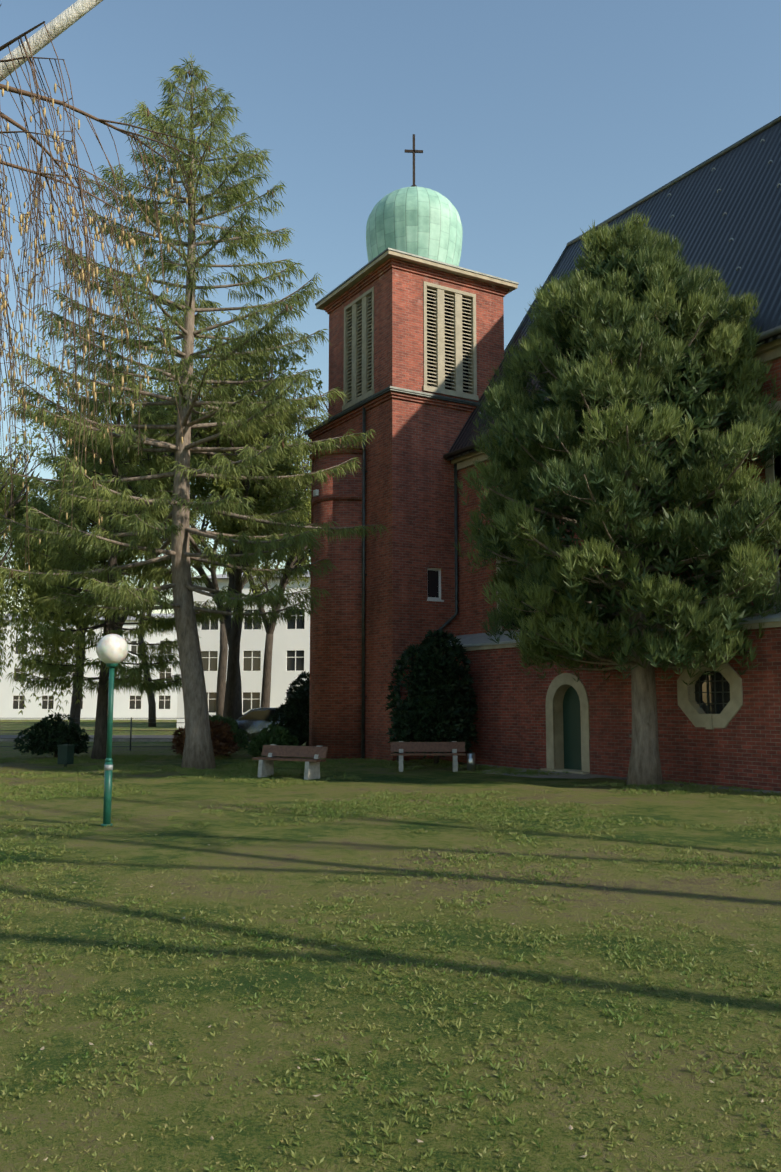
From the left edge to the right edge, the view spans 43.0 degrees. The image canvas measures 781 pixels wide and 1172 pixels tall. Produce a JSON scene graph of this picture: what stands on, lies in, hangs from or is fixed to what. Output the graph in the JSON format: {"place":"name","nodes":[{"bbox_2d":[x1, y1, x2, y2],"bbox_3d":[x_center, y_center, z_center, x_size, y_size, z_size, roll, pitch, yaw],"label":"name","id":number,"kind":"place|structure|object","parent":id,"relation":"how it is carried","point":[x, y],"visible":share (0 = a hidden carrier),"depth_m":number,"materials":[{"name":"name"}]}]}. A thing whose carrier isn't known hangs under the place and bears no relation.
{"place":"outdoors","nodes":[
{"label":"outdoors","id":0,"kind":"place"},
{"bbox_2d":[0,421,62,485],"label":"bare tree","id":1,"kind":"object","parent":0,"point":[28,449],"depth_m":47.38,"materials":[{"name":"brown plant"}]},
{"bbox_2d":[0,735,173,737],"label":"street asphalt","id":2,"kind":"structure","parent":0,"point":[113,736],"depth_m":52.36,"materials":[{"name":"grey asphalt"}]},
{"bbox_2d":[160,387,327,716],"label":"bare tree","id":3,"kind":"object","parent":2,"relation":"on","point":[221,678],"depth_m":59.28,"materials":[{"name":"brown plant"}]},
{"bbox_2d":[203,396,311,707],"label":"bare tree","id":4,"kind":"object","parent":2,"relation":"on","point":[266,686],"depth_m":46.67,"materials":[{"name":"brown plant"}]},
{"bbox_2d":[0,620,177,719],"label":"apartment block","id":5,"kind":"structure","parent":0,"point":[121,705],"depth_m":104.80,"materials":[{"name":"white paint"}]},
{"bbox_2d":[4,613,173,619],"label":"cornice","id":6,"kind":"structure","parent":5,"relation":"attached to","point":[128,618],"depth_m":108.62,"materials":[{"name":"white paint"}]},
{"bbox_2d":[16,641,170,708],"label":"apartment block frames","id":7,"kind":"structure","parent":5,"relation":"attached to","point":[135,696],"depth_m":104.78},
{"bbox_2d":[0,0,218,583],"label":"birch","id":8,"kind":"object","parent":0,"point":[38,185],"depth_m":6.51,"materials":[{"name":"brown plant"}]},
{"bbox_2d":[0,81,204,570],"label":"hanging catkins","id":9,"kind":"object","parent":8,"relation":"hanging from","point":[24,315],"visible":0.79,"depth_m":6.49,"materials":[{"name":"brown plant"}]},
{"bbox_2d":[96,634,127,662],"bbox_3d":[-4.227,0.961,15.055,0.470,0.470,0.470,4,-8,-30],"label":"lamp globe","id":10,"kind":"object","parent":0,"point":[111,648],"visible":0.88,"depth_m":14.89,"materials":[{"name":"white glass"}]},
{"bbox_2d":[177,578,310,727],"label":"apartment block","id":11,"kind":"structure","parent":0,"point":[285,639],"depth_m":69.33,"materials":[{"name":"white paint"}]},
{"bbox_2d":[192,571,310,578],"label":"cornice","id":12,"kind":"structure","parent":11,"relation":"attached to","point":[218,576],"depth_m":72.41,"materials":[{"name":"white paint"}]},
{"bbox_2d":[202,611,303,710],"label":"apartment block frames","id":13,"kind":"structure","parent":11,"relation":"attached to","point":[252,657],"depth_m":69.36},
{"bbox_2d":[0,719,780,1171],"bbox_3d":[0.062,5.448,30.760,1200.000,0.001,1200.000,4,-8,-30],"label":"lawn","id":14,"kind":"structure","parent":0,"point":[148,833],"depth_m":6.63,"materials":[{"name":"green plant"}]},
{"bbox_2d":[2,443,40,491],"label":"bare tree","id":15,"kind":"object","parent":14,"relation":"on","point":[11,457],"visible":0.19,"depth_m":57.07,"materials":[{"name":"brown plant"}]},
{"bbox_2d":[0,460,86,714],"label":"tree","id":16,"kind":"object","parent":14,"relation":"on","point":[4,597],"depth_m":30.62,"materials":[{"name":"green plant"}]},
{"bbox_2d":[12,712,89,757],"bbox_3d":[-11.195,4.928,32.746,2.375,1.546,2.719,4,-8,-30],"label":"bush","id":17,"kind":"object","parent":14,"relation":"on","point":[45,740],"depth_m":32.34,"materials":[{"name":"green plant"}]},
{"bbox_2d":[57,744,74,768],"bbox_3d":[-9.025,4.741,27.517,0.380,0.650,0.300,-3,-7,24],"label":"trash bin","id":18,"kind":"object","parent":14,"relation":"on","point":[65,754],"visible":0.91,"depth_m":27.42,"materials":[{"name":"green metal"}]},
{"bbox_2d":[0,717,184,750],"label":"fence","id":19,"kind":"object","parent":14,"relation":"on","point":[130,730],"visible":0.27,"depth_m":37.61,"materials":[{"name":"metal"}]},
{"bbox_2d":[0,381,217,732],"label":"tree","id":20,"kind":"object","parent":14,"relation":"on","point":[17,513],"depth_m":41.91,"materials":[{"name":"plant"}]},
{"bbox_2d":[101,663,117,826],"bbox_3d":[-4.227,2.361,14.891,0.200,2.440,0.200,4,-8,-30],"label":"lamp post","id":21,"kind":"object","parent":14,"relation":"on","point":[107,793],"visible":0.94,"depth_m":14.84,"materials":[{"name":"green metal"}]},
{"bbox_2d":[104,765,112,769],"bbox_3d":[-4.227,2.719,14.849,0.124,0.080,0.124,4,-8,-30],"label":"band","id":22,"kind":"object","parent":21,"relation":"attached to","point":[108,767],"visible":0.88,"depth_m":14.80,"materials":[{"name":"silver metal"}]},
{"bbox_2d":[0,349,222,759],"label":"pine","id":23,"kind":"object","parent":14,"relation":"on","point":[130,673],"depth_m":31.57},
{"bbox_2d":[0,739,249,741],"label":"street kerb","id":24,"kind":"structure","parent":14,"relation":"on","point":[140,740],"depth_m":46.20,"materials":[{"name":"concrete"}]},
{"bbox_2d":[44,386,218,676],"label":"bare tree","id":25,"kind":"object","parent":14,"relation":"on","point":[118,618],"visible":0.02,"depth_m":49.75,"materials":[{"name":"brown plant"}]},
{"bbox_2d":[3,302,311,742],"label":"bare tree","id":26,"kind":"object","parent":14,"relation":"on","point":[308,506],"depth_m":40.91,"materials":[{"name":"plant"}]},
{"bbox_2d":[138,493,217,726],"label":"bare tree","id":27,"kind":"object","parent":14,"relation":"on","point":[151,707],"visible":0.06,"depth_m":74.16,"materials":[{"name":"brown plant"}]},
{"bbox_2d":[0,53,389,768],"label":"conifer tree","id":28,"kind":"object","parent":14,"relation":"on","point":[268,598],"depth_m":28.90,"materials":[{"name":"green plant"}]},
{"bbox_2d":[11,70,340,579],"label":"pine cones","id":29,"kind":"object","parent":28,"relation":"attached to","point":[286,307],"visible":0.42,"depth_m":28.59,"materials":[{"name":"brown plant"}]},
{"bbox_2d":[170,719,240,756],"bbox_3d":[-6.032,5.014,32.530,2.369,1.327,2.491,4,-8,-30],"label":"maple shrub","id":30,"kind":"object","parent":14,"relation":"on","point":[223,743],"visible":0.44,"depth_m":32.27,"materials":[{"name":"red plant"}]},
{"bbox_2d":[209,715,248,748],"bbox_3d":[-6.068,5.221,34.818,2.279,1.446,2.790,4,-8,-30],"label":"bush","id":31,"kind":"object","parent":14,"relation":"on","point":[233,724],"visible":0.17,"depth_m":34.52,"materials":[{"name":"green plant"}]},
{"bbox_2d":[161,312,322,719],"bbox_3d":[-5.828,-2.096,38.023,5.967,16.825,11.597,2,-7,-14],"label":"bare tree","id":32,"kind":"object","parent":14,"relation":"on","point":[266,508],"depth_m":36.12,"materials":[{"name":"plant"}]},
{"bbox_2d":[236,708,285,740],"bbox_3d":[-5.248,5.690,40.908,4.050,1.320,1.700,1,-7,-11],"label":"car body","id":33,"kind":"object","parent":14,"relation":"on","point":[252,728],"visible":0.18,"depth_m":39.98,"materials":[{"name":"metal"}]},
{"bbox_2d":[238,710,284,720],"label":"car windows","id":34,"kind":"structure","parent":33,"relation":"attached to","point":[260,715],"depth_m":40.08,"materials":[{"name":"black glass"}]},
{"bbox_2d":[247,724,299,756],"bbox_3d":[-3.806,5.038,32.086,2.070,1.179,1.915,4,-8,-30],"label":"bush","id":35,"kind":"object","parent":14,"relation":"on","point":[282,736],"depth_m":31.74,"materials":[{"name":"green plant"}]},
{"bbox_2d":[268,670,309,745],"bbox_3d":[-3.078,4.946,39.688,3.968,3.120,2.866,20,-21,-71],"label":"bush","id":36,"kind":"object","parent":14,"relation":"on","point":[295,708],"depth_m":38.60,"materials":[{"name":"green plant"}]},
{"bbox_2d":[258,744,321,779],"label":"bench supports","id":37,"kind":"object","parent":14,"relation":"on","point":[266,768],"visible":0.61,"depth_m":23.94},
{"bbox_2d":[252,745,327,761],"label":"bench planks","id":38,"kind":"object","parent":37,"relation":"on","point":[295,751],"visible":1,"depth_m":24.22,"materials":[{"name":"brown wood"}]},
{"bbox_2d":[304,380,327,470],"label":"bare tree","id":39,"kind":"object","parent":14,"relation":"on","point":[321,399],"visible":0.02,"depth_m":50.76,"materials":[{"name":"brown plant"}]},
{"bbox_2d":[311,448,365,758],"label":"wall","id":40,"kind":"structure","parent":14,"relation":"on","point":[336,715],"depth_m":32.82,"materials":[{"name":"red brick"}]},
{"bbox_2d":[309,442,366,459],"bbox_3d":[-1.470,-4.780,34.555,2.720,0.600,2.720,4,-8,-30],"label":"copper turret roof","id":41,"kind":"object","parent":40,"relation":"on","point":[348,446],"visible":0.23,"depth_m":33.57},
{"bbox_2d":[0,788,778,1159],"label":"lawn litter leaves","id":42,"kind":"object","parent":14,"relation":"on","point":[340,1012],"visible":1,"depth_m":5.29,"materials":[{"name":"brown plant"}]},
{"bbox_2d":[399,741,457,771],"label":"bench legs","id":43,"kind":"object","parent":14,"relation":"on","point":[454,763],"visible":0.74,"depth_m":26.27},
{"bbox_2d":[390,742,465,755],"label":"bench slats","id":44,"kind":"object","parent":43,"relation":"on","point":[427,746],"visible":1,"depth_m":26.69,"materials":[{"name":"brown wood"}]},
{"bbox_2d":[385,630,478,763],"bbox_3d":[1.336,3.281,29.422,3.054,4.037,2.745,4,-8,-30],"label":"yew","id":45,"kind":"object","parent":14,"relation":"on","point":[421,715],"depth_m":28.78,"materials":[{"name":"green plant"}]},
{"bbox_2d":[467,753,474,771],"bbox_3d":[2.152,4.703,26.418,0.220,0.470,0.220,4,-8,-30],"label":"steel ash bin","id":46,"kind":"object","parent":14,"relation":"on","point":[470,762],"visible":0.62,"depth_m":26.33,"materials":[{"name":"silver metal"}]},
{"bbox_2d":[482,768,613,778],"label":"door paving","id":47,"kind":"structure","parent":14,"relation":"on","point":[576,776],"depth_m":24.70,"materials":[{"name":"grey stone"}]},
{"bbox_2d":[365,759,780,793],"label":"gravel strip","id":48,"kind":"object","parent":14,"relation":"on","point":[666,782],"visible":0.14,"depth_m":22.60,"materials":[{"name":"grey gravel"}]},
{"bbox_2d":[432,627,780,790],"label":"brick wall","id":49,"kind":"structure","parent":14,"relation":"on","point":[743,748],"depth_m":24.24,"materials":[{"name":"red brick"}]},
{"bbox_2d":[563,686,581,769],"bbox_3d":[4.946,3.764,26.266,0.001,2.300,1.100,4,-8,-30],"label":"church door","id":50,"kind":"structure","parent":49,"relation":"in","point":[572,729],"depth_m":26.43,"materials":[{"name":"green wood"}]},
{"bbox_2d":[453,208,780,785],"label":"pine","id":51,"kind":"object","parent":14,"relation":"on","point":[619,267],"depth_m":21.23,"materials":[{"name":"green plant"}]},
{"bbox_2d":[0,0,780,613],"label":"sky","id":52,"kind":"structure","parent":0,"point":[538,121],"materials":[{"name":"blue"}]},
{"bbox_2d":[308,258,780,760],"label":"church","id":53,"kind":"structure","parent":0,"point":[409,488],"depth_m":32.45,"materials":[{"name":"red brick"}]},
{"bbox_2d":[313,489,443,601],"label":"white church frames","id":54,"kind":"structure","parent":53,"relation":"in","point":[315,492],"depth_m":32.42,"materials":[{"name":"white paint"}]},
{"bbox_2d":[342,281,478,410],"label":"belfry louvres","id":55,"kind":"object","parent":53,"relation":"on","point":[358,378],"visible":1,"depth_m":33.85,"materials":[{"name":"painted wood"}]},
{"bbox_2d":[427,290,468,392],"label":"louvers","id":56,"kind":"object","parent":55,"relation":"attached to","point":[446,327],"visible":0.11,"depth_m":33.85,"materials":[{"name":"grey wood"}]},
{"bbox_2d":[366,186,462,265],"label":"onion dome","id":57,"kind":"structure","parent":53,"relation":"on","point":[422,221],"depth_m":34.56,"materials":[{"name":"green metal"}]},
{"bbox_2d":[405,134,422,186],"bbox_3d":[0.858,-15.483,36.357,0.338,2.320,0.643,17,-18,-68],"label":"cross","id":58,"kind":"object","parent":57,"relation":"on","point":[413,151],"visible":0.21,"depth_m":36.37,"materials":[{"name":"metal"}]},
{"bbox_2d":[304,116,780,760],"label":"gutters and downpipes","id":59,"kind":"object","parent":53,"relation":"attached to","point":[578,238],"visible":0.29,"depth_m":32.68,"materials":[{"name":"grey metal"}]},
{"bbox_2d":[316,250,780,773],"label":"stone trim","id":60,"kind":"structure","parent":53,"relation":"attached to","point":[691,709],"depth_m":25.64,"materials":[{"name":"beige stone"}]},
{"bbox_2d":[441,603,780,646],"bbox_3d":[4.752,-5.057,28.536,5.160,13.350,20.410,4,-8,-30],"label":"lower roof","id":61,"kind":"structure","parent":53,"relation":"attached to","point":[478,639],"depth_m":29.13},
{"bbox_2d":[447,121,780,460],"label":"roof","id":62,"kind":"structure","parent":53,"relation":"attached to","point":[745,177],"depth_m":28.01,"materials":[{"name":"tile"}]},
{"bbox_2d":[478,139,780,413],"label":"snow guards","id":63,"kind":"object","parent":62,"relation":"on","point":[723,213],"visible":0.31,"depth_m":28.75,"materials":[{"name":"metal"}]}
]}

